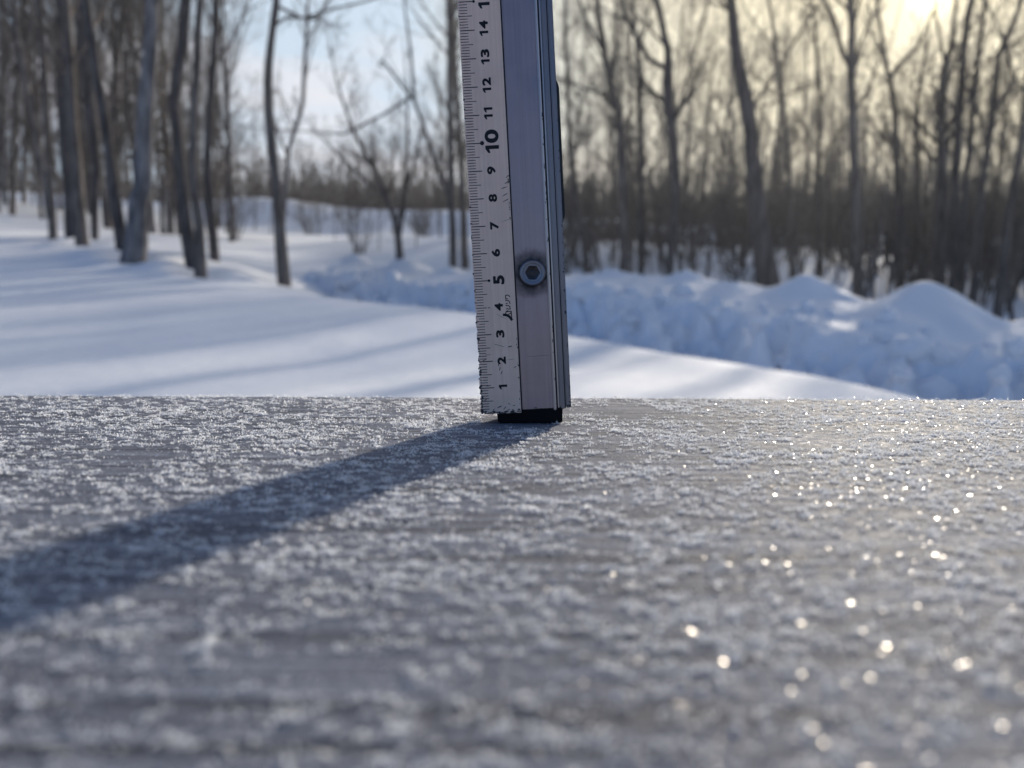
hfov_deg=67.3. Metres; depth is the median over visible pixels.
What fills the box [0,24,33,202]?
bare tree
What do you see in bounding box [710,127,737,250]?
sapling
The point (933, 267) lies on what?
sapling
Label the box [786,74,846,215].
bare tree
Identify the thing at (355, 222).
shrub
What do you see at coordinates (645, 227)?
sapling
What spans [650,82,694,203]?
bare tree
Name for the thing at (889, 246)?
sapling
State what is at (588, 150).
bare tree
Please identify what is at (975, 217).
sapling
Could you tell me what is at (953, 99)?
bare tree
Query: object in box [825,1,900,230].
bare tree
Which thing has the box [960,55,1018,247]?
bare tree
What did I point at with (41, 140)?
bare tree
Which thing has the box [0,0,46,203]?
bare tree
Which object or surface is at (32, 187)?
bare tree
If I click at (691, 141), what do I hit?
bare tree
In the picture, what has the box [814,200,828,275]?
sapling
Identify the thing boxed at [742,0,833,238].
bare tree
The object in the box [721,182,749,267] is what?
sapling
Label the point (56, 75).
bare tree
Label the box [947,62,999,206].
bare tree
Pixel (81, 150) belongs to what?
bare tree
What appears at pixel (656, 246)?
sapling
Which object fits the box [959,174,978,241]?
sapling
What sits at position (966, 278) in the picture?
sapling
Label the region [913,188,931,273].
sapling
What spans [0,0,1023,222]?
sky
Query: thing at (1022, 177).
sapling
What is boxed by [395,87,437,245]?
bare tree
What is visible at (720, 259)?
sapling
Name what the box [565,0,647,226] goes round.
bare tree
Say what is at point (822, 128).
bare tree
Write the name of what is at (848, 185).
sapling
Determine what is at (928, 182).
bare tree
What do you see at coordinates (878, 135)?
bare tree
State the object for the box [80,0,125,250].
bare tree
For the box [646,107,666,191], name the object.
bare tree
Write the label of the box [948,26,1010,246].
bare tree
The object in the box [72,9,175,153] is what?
bare tree
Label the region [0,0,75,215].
bare tree
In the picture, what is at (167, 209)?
bare tree
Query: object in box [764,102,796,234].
bare tree
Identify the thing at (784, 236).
sapling
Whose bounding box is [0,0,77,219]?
bare tree
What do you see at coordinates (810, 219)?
sapling
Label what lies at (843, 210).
sapling
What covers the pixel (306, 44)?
bare tree
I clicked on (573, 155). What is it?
bare tree
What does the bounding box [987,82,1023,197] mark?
bare tree
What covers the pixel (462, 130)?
bare tree
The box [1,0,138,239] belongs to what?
bare tree
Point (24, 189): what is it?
bare tree
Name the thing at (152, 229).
bare tree
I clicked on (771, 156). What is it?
bare tree
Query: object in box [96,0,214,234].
bare tree
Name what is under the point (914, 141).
bare tree
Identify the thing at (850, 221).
sapling
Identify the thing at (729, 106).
bare tree
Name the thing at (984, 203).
sapling
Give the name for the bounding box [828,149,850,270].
sapling
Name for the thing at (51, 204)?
bare tree
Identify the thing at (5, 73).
bare tree
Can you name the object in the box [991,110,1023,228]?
bare tree
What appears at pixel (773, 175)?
sapling
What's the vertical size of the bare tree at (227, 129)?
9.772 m
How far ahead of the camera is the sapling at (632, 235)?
12.05 m
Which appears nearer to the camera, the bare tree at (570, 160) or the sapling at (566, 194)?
the bare tree at (570, 160)
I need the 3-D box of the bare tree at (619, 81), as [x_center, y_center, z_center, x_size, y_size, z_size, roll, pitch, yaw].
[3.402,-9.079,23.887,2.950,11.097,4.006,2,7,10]
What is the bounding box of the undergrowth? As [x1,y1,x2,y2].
[563,167,1023,307]
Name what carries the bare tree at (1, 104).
on the snow ground
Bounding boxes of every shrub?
[184,116,282,239]
[286,181,341,234]
[294,118,401,253]
[398,193,446,236]
[563,126,629,267]
[662,155,867,284]
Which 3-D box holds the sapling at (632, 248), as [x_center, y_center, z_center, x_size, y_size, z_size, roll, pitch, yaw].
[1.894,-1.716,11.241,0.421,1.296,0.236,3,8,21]
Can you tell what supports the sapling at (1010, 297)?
on the snow ground
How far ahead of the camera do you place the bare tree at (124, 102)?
18.41 m
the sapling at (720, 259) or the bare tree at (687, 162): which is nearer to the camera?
the sapling at (720, 259)
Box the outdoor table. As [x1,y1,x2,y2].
[0,396,1023,767]
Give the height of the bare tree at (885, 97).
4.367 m
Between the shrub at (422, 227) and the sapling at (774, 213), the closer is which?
the sapling at (774, 213)
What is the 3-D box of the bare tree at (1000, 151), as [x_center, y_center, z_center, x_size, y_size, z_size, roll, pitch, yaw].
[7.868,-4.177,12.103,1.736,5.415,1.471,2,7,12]
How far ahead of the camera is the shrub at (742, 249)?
11.42 m
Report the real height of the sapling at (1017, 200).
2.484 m
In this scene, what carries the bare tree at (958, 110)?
on the snow ground
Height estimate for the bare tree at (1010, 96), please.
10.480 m
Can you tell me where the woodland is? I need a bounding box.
[0,62,1023,237]
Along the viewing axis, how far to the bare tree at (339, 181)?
25.34 m
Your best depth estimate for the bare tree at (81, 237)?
10.12 m
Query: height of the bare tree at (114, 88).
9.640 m
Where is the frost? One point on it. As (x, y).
(400, 729)
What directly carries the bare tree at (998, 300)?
on the snow ground
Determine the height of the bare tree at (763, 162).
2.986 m
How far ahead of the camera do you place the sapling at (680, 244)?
12.30 m
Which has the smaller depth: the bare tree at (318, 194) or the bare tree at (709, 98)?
the bare tree at (709, 98)
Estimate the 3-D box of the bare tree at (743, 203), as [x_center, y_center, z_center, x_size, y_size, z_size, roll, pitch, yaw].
[3.573,-3.494,11.813,1.083,3.986,1.278,4,8,28]
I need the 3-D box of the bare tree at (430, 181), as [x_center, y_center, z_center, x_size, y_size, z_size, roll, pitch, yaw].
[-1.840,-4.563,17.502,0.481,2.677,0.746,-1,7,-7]
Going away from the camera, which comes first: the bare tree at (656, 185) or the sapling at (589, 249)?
the sapling at (589, 249)
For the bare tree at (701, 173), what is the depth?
30.16 m
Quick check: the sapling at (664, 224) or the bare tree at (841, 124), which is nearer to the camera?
the sapling at (664, 224)
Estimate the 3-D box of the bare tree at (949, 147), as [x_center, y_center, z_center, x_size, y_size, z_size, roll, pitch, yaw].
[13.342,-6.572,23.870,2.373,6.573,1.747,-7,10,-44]
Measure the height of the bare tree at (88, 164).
7.861 m
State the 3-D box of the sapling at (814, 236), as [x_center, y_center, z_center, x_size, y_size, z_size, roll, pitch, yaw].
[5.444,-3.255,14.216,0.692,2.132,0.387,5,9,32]
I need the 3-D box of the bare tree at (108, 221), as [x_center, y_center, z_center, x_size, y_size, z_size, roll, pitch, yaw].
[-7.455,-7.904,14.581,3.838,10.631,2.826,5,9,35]
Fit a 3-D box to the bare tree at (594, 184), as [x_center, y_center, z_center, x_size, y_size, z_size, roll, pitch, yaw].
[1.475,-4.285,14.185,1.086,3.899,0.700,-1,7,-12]
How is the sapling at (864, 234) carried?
on the snow ground
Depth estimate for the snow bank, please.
6.84 m
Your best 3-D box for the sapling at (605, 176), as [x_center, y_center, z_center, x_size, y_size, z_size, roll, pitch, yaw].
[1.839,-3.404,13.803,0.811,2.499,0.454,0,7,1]
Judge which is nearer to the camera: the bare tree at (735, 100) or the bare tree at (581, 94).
the bare tree at (581, 94)
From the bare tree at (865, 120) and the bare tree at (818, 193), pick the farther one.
the bare tree at (865, 120)
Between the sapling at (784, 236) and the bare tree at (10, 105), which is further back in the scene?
the bare tree at (10, 105)
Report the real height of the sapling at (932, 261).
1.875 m
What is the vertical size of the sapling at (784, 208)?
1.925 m
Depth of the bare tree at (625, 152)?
17.39 m
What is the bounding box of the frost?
[0,393,1023,767]
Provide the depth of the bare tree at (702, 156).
16.67 m
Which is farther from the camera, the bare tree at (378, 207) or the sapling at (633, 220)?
the bare tree at (378, 207)
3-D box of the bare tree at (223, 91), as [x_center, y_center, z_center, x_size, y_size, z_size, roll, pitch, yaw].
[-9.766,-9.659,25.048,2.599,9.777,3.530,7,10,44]
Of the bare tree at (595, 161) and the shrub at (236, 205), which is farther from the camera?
the bare tree at (595, 161)
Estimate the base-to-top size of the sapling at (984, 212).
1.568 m
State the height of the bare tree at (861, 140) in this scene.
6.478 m
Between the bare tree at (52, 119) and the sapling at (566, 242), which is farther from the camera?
the bare tree at (52, 119)
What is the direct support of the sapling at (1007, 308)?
on the snow ground
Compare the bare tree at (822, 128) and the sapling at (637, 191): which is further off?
the bare tree at (822, 128)
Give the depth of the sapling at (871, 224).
12.05 m
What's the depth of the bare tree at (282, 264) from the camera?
8.97 m
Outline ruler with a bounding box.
[458,0,570,422]
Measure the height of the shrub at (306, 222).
1.588 m
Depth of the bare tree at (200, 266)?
8.39 m
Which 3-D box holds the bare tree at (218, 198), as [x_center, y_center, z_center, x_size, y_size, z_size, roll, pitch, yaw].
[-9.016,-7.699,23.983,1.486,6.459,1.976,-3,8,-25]
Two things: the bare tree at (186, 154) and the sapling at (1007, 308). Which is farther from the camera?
the bare tree at (186, 154)
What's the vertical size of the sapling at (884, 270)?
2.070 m
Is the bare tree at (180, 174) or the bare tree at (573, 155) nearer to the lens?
the bare tree at (180, 174)
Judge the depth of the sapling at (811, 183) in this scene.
14.73 m
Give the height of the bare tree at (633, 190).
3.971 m
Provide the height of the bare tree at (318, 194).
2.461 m
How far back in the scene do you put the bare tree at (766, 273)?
9.56 m
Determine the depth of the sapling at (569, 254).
12.04 m
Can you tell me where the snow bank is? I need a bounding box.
[300,246,1023,399]
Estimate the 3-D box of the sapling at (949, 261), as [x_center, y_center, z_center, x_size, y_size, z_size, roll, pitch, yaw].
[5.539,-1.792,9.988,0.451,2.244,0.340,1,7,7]
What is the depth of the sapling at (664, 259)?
12.89 m
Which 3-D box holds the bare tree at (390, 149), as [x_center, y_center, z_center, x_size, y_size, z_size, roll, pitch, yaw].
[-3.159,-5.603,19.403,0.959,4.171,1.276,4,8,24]
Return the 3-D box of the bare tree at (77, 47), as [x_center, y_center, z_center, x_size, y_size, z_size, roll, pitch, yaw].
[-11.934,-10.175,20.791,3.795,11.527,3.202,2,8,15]
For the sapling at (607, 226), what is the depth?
13.03 m
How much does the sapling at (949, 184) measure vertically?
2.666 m
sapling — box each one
[563,152,588,261]
[564,164,574,257]
[564,166,576,274]
[565,162,582,274]
[566,152,602,268]
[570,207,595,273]
[577,116,596,252]
[581,208,599,273]
[585,176,608,271]
[592,163,608,245]
[594,124,637,249]
[597,186,611,262]
[604,175,632,238]
[611,202,638,271]
[628,177,637,247]
[630,224,656,273]
[631,165,648,229]
[635,186,650,256]
[642,131,667,275]
[644,165,666,263]
[644,185,656,243]
[649,193,664,271]
[650,212,659,270]
[652,141,670,246]
[655,188,665,266]
[659,133,700,271]
[675,226,684,271]
[679,217,694,270]
[681,124,740,272]
[688,159,712,263]
[704,146,728,277]
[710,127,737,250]
[711,197,726,252]
[711,225,721,280]
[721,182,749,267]
[724,190,743,268]
[727,206,751,281]
[728,193,747,275]
[729,176,744,276]
[762,129,784,246]
[765,140,792,232]
[765,166,777,214]
[768,181,784,234]
[773,187,790,279]
[776,163,786,247]
[783,154,811,274]
[792,136,826,248]
[792,150,827,253]
[801,230,815,266]
[806,163,823,255]
[813,120,843,270]
[814,199,834,276]
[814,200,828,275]
[821,128,895,299]
[822,163,850,248]
[826,175,866,251]
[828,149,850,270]
[828,155,848,265]
[828,204,845,281]
[837,105,868,255]
[847,183,885,233]
[849,175,866,272]
[851,197,872,291]
[859,149,880,275]
[863,184,910,289]
[864,187,914,299]
[882,211,893,281]
[883,154,914,277]
[886,146,936,294]
[900,123,953,264]
[900,232,926,284]
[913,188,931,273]
[922,173,986,295]
[924,158,952,289]
[925,189,961,280]
[925,209,973,285]
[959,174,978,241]
[967,188,991,239]
[971,174,981,272]
[973,165,990,253]
[978,208,1000,294]
[992,186,1023,308]
[995,152,1023,313]
[1005,150,1023,249]
[1006,257,1017,320]
[1009,241,1023,320]
[1010,113,1023,221]
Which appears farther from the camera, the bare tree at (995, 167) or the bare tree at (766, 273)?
the bare tree at (995, 167)
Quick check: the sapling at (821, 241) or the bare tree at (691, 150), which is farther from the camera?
the bare tree at (691, 150)
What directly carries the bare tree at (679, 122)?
on the snow ground
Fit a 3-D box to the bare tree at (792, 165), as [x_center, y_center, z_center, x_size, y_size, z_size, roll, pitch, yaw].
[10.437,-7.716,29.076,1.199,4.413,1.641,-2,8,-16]
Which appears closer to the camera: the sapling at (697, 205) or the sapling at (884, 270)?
the sapling at (884, 270)
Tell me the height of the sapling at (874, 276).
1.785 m
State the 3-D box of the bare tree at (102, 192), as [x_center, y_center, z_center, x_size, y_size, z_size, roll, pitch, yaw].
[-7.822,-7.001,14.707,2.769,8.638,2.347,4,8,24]
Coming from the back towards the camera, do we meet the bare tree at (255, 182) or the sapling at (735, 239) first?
the bare tree at (255, 182)
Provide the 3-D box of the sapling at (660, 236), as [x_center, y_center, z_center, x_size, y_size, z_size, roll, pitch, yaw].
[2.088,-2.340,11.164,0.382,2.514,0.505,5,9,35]
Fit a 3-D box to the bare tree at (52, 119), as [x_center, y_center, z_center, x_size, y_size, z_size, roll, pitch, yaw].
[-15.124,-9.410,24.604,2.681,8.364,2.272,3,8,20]
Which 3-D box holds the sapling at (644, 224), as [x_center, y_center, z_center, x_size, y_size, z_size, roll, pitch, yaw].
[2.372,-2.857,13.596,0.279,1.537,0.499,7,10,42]
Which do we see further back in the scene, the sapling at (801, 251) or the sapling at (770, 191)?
the sapling at (770, 191)
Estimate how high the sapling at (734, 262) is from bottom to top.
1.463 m
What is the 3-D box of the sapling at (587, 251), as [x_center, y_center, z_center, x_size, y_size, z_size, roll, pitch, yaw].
[1.038,-1.797,11.247,0.286,1.576,0.511,-2,8,-16]
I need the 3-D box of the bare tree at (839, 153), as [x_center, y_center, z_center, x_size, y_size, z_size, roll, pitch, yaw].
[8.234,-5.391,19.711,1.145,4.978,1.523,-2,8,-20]
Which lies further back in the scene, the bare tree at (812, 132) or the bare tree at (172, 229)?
the bare tree at (812, 132)
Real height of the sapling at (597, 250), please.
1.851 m
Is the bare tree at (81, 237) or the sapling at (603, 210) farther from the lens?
the sapling at (603, 210)
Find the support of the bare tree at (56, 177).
on the snow ground
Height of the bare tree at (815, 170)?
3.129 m
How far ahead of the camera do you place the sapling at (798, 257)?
11.79 m
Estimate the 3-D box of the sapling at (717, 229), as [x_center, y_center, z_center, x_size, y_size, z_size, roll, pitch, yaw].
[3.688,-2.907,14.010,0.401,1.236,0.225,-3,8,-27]
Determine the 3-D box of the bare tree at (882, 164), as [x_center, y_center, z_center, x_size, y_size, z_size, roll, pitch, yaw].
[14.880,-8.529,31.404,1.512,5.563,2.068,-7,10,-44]
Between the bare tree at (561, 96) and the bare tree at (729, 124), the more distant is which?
the bare tree at (729, 124)
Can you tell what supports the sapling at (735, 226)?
on the snow ground
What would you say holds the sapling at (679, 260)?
on the snow ground
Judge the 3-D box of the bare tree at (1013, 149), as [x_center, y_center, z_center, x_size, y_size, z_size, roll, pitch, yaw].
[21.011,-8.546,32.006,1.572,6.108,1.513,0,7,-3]
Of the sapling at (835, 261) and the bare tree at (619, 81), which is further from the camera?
the bare tree at (619, 81)
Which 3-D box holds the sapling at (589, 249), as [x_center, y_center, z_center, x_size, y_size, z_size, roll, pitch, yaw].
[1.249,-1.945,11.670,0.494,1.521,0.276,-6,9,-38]
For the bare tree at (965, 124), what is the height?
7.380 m
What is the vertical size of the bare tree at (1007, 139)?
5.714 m
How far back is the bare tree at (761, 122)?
21.37 m
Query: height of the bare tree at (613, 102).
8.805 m
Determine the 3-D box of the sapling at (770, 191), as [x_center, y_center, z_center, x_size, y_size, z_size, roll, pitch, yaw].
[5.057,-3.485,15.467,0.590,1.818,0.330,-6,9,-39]
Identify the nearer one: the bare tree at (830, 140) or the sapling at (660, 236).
the sapling at (660, 236)
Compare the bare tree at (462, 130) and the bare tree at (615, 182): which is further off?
the bare tree at (615, 182)
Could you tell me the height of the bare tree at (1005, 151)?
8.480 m
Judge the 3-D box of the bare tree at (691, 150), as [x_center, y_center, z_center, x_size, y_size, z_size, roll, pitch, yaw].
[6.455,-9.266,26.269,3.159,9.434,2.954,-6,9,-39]
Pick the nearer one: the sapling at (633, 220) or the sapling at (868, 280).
the sapling at (868, 280)
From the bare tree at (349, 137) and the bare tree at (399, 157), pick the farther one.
the bare tree at (399, 157)
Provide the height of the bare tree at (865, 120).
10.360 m
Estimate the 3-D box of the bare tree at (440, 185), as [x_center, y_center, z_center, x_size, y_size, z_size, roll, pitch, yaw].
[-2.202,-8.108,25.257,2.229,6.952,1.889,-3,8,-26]
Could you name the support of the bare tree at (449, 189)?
on the snow bank
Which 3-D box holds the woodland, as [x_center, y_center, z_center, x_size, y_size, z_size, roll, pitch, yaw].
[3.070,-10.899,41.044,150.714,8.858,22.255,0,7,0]
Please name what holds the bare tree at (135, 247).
on the snow ground
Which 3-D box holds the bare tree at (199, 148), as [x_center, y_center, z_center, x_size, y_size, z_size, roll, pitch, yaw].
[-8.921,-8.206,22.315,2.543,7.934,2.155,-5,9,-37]
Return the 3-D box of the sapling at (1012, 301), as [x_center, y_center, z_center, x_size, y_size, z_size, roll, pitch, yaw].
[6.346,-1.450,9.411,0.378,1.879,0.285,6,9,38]
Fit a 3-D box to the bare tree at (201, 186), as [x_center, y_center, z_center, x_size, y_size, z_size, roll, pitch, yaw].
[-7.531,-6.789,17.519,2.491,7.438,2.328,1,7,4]
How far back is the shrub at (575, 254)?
12.92 m
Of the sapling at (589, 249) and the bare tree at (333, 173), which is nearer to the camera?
the sapling at (589, 249)
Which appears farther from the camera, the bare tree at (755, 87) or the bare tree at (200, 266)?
the bare tree at (755, 87)
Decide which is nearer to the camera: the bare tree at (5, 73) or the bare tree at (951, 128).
the bare tree at (5, 73)
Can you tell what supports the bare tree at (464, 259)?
on the snow ground
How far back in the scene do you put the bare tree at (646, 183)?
14.72 m
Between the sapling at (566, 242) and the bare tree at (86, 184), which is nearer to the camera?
the sapling at (566, 242)
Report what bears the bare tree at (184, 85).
on the snow ground
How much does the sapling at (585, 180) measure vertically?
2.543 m
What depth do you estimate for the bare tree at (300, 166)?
26.22 m
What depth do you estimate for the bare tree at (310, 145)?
23.30 m
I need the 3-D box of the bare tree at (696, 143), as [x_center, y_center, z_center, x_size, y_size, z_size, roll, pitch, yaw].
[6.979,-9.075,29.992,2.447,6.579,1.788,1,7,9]
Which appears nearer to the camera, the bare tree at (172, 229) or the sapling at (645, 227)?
the sapling at (645, 227)
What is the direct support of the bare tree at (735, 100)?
on the snow ground
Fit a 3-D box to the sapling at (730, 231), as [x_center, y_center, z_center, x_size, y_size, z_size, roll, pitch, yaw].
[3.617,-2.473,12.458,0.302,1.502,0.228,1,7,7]
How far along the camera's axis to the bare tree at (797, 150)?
16.54 m
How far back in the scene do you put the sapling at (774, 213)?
12.85 m
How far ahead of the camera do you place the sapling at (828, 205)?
15.47 m
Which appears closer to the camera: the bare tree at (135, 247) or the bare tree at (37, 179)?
the bare tree at (135, 247)
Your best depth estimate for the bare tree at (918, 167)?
11.59 m
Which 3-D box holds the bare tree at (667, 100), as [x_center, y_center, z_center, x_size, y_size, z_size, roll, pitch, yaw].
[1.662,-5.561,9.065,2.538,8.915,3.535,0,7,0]
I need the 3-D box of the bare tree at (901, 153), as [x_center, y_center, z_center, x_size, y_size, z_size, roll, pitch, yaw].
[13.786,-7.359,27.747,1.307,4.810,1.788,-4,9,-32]
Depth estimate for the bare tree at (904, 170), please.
10.73 m
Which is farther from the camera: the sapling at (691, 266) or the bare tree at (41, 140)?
the bare tree at (41, 140)
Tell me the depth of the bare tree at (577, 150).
14.35 m
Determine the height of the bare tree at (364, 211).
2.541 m
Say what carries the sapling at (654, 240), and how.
on the snow ground
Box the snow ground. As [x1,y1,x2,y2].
[0,191,1023,399]
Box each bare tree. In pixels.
[0,0,37,200]
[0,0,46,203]
[0,0,73,237]
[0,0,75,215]
[0,0,75,240]
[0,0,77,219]
[0,0,80,210]
[0,0,83,218]
[0,0,118,161]
[0,2,32,153]
[0,6,51,134]
[0,13,22,181]
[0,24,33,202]
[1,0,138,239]
[3,0,56,203]
[4,3,57,205]
[4,5,57,160]
[5,1,57,204]
[10,0,110,167]
[14,0,132,133]
[23,0,139,227]
[23,5,123,195]
[25,0,109,213]
[28,0,186,185]
[33,3,107,209]
[48,0,206,171]
[50,8,175,187]
[52,0,188,228]
[53,0,240,233]
[60,0,106,245]
[68,0,465,268]
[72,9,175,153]
[78,0,203,234]
[79,0,177,205]
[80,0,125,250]
[91,0,217,234]
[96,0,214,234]
[98,36,140,194]
[105,0,219,234]
[119,0,158,263]
[129,0,239,233]
[138,0,232,205]
[156,7,212,221]
[157,0,286,241]
[164,0,251,227]
[167,1,254,232]
[168,0,193,269]
[169,0,244,196]
[177,1,267,220]
[188,0,207,278]
[201,33,245,228]
[203,0,264,261]
[219,80,261,233]
[229,70,270,230]
[247,0,342,222]
[256,73,291,233]
[263,0,371,286]
[284,94,315,220]
[290,16,431,259]
[299,118,328,234]
[305,141,328,234]
[318,114,348,240]
[324,99,364,241]
[326,127,353,231]
[349,123,378,238]
[353,100,384,234]
[362,105,396,250]
[371,74,409,234]
[388,92,416,216]
[391,0,469,268]
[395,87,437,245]
[403,81,435,235]
[416,0,467,186]
[419,28,464,235]
[422,127,441,236]
[433,105,457,238]
[445,72,468,192]
[552,0,669,272]
[553,0,603,176]
[553,0,615,273]
[553,0,626,207]
[554,0,680,219]
[560,14,625,250]
[560,50,604,241]
[563,98,584,197]
[564,0,750,275]
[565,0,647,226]
[568,42,614,245]
[582,133,608,194]
[588,0,667,236]
[593,70,632,224]
[600,71,647,239]
[603,0,680,274]
[607,33,658,261]
[612,97,634,205]
[621,65,666,208]
[632,0,744,239]
[634,125,659,237]
[646,1,745,233]
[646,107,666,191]
[648,19,704,241]
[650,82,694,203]
[653,130,665,223]
[661,78,722,208]
[669,27,727,230]
[671,0,766,246]
[677,95,702,237]
[678,0,775,227]
[680,106,712,191]
[692,74,734,223]
[693,126,713,224]
[697,0,851,286]
[698,28,751,225]
[703,29,779,277]
[709,0,825,278]
[711,68,743,213]
[719,87,742,187]
[721,105,743,240]
[724,22,796,214]
[729,2,807,212]
[741,128,769,212]
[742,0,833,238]
[756,37,796,190]
[763,0,899,278]
[764,22,808,215]
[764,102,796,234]
[767,0,849,244]
[768,0,904,297]
[775,34,830,229]
[776,130,799,210]
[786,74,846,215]
[791,20,846,245]
[794,18,868,232]
[797,96,842,253]
[810,82,858,226]
[812,78,859,226]
[813,63,880,221]
[814,36,878,246]
[815,0,938,290]
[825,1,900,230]
[834,81,892,221]
[839,43,891,180]
[844,0,944,288]
[860,57,901,196]
[862,105,899,225]
[864,56,921,253]
[870,0,1023,291]
[872,0,1021,286]
[881,122,912,196]
[884,36,938,219]
[886,0,952,280]
[899,17,962,200]
[900,0,987,211]
[900,0,1023,296]
[905,0,1023,305]
[920,11,980,188]
[922,69,978,202]
[923,74,981,194]
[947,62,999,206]
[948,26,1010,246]
[948,70,1016,250]
[953,40,1001,200]
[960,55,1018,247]
[961,0,1023,271]
[962,47,1023,234]
[973,0,1023,318]
[973,1,1023,231]
[973,122,1007,220]
[986,24,1023,195]
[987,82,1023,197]
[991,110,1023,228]
[995,109,1023,189]
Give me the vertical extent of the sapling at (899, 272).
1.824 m
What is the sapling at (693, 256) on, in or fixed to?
on the snow ground
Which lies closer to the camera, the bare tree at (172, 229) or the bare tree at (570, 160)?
the bare tree at (570, 160)
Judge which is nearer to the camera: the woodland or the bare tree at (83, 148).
the bare tree at (83, 148)
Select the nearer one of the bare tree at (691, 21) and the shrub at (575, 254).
the shrub at (575, 254)
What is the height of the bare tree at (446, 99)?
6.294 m
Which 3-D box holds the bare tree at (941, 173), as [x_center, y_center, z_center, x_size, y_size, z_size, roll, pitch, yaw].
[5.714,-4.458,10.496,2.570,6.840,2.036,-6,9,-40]
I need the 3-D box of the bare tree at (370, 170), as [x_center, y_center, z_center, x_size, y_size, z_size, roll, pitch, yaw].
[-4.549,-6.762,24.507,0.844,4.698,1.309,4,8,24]
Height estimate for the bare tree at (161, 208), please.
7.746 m
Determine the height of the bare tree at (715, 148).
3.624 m
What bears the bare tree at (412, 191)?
on the snow ground
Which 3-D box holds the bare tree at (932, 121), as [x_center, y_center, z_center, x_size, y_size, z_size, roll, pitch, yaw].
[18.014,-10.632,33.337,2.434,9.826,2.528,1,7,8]
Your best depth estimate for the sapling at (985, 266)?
10.48 m
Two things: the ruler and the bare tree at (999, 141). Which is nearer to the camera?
the ruler
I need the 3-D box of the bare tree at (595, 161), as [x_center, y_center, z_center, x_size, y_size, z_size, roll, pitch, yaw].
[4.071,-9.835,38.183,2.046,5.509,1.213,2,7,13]
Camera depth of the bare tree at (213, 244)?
9.65 m
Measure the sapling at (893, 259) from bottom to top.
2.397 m
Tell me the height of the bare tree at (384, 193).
3.918 m
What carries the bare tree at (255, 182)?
on the snow ground
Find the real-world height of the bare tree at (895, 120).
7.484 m
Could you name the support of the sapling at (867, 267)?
on the snow ground
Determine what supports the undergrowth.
on the snow ground
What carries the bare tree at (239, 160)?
on the snow ground
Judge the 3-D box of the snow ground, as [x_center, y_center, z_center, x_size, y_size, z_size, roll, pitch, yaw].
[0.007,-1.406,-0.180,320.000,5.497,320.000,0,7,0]
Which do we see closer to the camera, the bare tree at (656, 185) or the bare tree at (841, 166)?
the bare tree at (841, 166)
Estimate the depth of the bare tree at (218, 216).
23.96 m
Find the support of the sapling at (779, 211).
on the snow ground
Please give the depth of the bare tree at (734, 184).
15.59 m
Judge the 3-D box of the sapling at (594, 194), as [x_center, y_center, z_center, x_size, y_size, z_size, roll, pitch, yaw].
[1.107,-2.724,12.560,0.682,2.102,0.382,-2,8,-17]
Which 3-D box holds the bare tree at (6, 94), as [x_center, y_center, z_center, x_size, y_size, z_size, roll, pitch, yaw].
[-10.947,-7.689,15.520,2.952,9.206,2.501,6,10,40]
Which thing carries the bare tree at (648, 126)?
on the snow ground
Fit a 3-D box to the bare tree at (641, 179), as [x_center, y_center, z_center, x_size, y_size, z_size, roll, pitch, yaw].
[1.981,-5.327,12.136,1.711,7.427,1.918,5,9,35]
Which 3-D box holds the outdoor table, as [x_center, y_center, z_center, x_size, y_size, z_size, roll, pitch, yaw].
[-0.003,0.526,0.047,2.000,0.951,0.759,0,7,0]
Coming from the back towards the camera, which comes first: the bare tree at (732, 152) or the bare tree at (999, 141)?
the bare tree at (732, 152)
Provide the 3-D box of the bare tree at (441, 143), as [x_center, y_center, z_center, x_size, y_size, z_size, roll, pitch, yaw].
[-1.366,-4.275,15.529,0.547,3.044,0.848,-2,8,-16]
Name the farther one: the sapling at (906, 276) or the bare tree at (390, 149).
the bare tree at (390, 149)
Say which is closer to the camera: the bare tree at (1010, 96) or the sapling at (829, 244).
the sapling at (829, 244)
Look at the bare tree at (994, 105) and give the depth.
9.28 m
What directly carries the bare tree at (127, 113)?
on the snow ground
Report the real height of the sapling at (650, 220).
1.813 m
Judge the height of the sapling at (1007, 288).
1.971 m
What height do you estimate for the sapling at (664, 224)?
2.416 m
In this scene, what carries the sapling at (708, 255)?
on the snow ground
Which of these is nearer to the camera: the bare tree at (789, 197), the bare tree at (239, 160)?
the bare tree at (789, 197)
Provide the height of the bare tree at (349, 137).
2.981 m
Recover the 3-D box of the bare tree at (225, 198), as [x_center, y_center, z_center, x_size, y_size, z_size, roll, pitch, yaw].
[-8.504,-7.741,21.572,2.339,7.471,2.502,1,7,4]
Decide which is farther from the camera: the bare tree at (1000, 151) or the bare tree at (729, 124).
the bare tree at (729, 124)
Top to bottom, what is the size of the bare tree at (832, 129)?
7.864 m
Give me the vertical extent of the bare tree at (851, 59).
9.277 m
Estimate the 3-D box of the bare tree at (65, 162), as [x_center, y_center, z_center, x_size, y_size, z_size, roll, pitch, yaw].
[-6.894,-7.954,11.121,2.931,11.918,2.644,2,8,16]
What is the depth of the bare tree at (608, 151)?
25.85 m
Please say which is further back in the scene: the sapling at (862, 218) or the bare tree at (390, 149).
the bare tree at (390, 149)
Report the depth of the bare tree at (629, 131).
20.73 m
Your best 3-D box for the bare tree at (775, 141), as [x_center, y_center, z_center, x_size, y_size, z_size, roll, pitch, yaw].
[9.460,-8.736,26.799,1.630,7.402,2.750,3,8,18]
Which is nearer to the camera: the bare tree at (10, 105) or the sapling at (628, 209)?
the sapling at (628, 209)
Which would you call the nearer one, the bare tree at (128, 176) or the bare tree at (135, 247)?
the bare tree at (135, 247)
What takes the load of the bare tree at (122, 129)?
on the snow ground

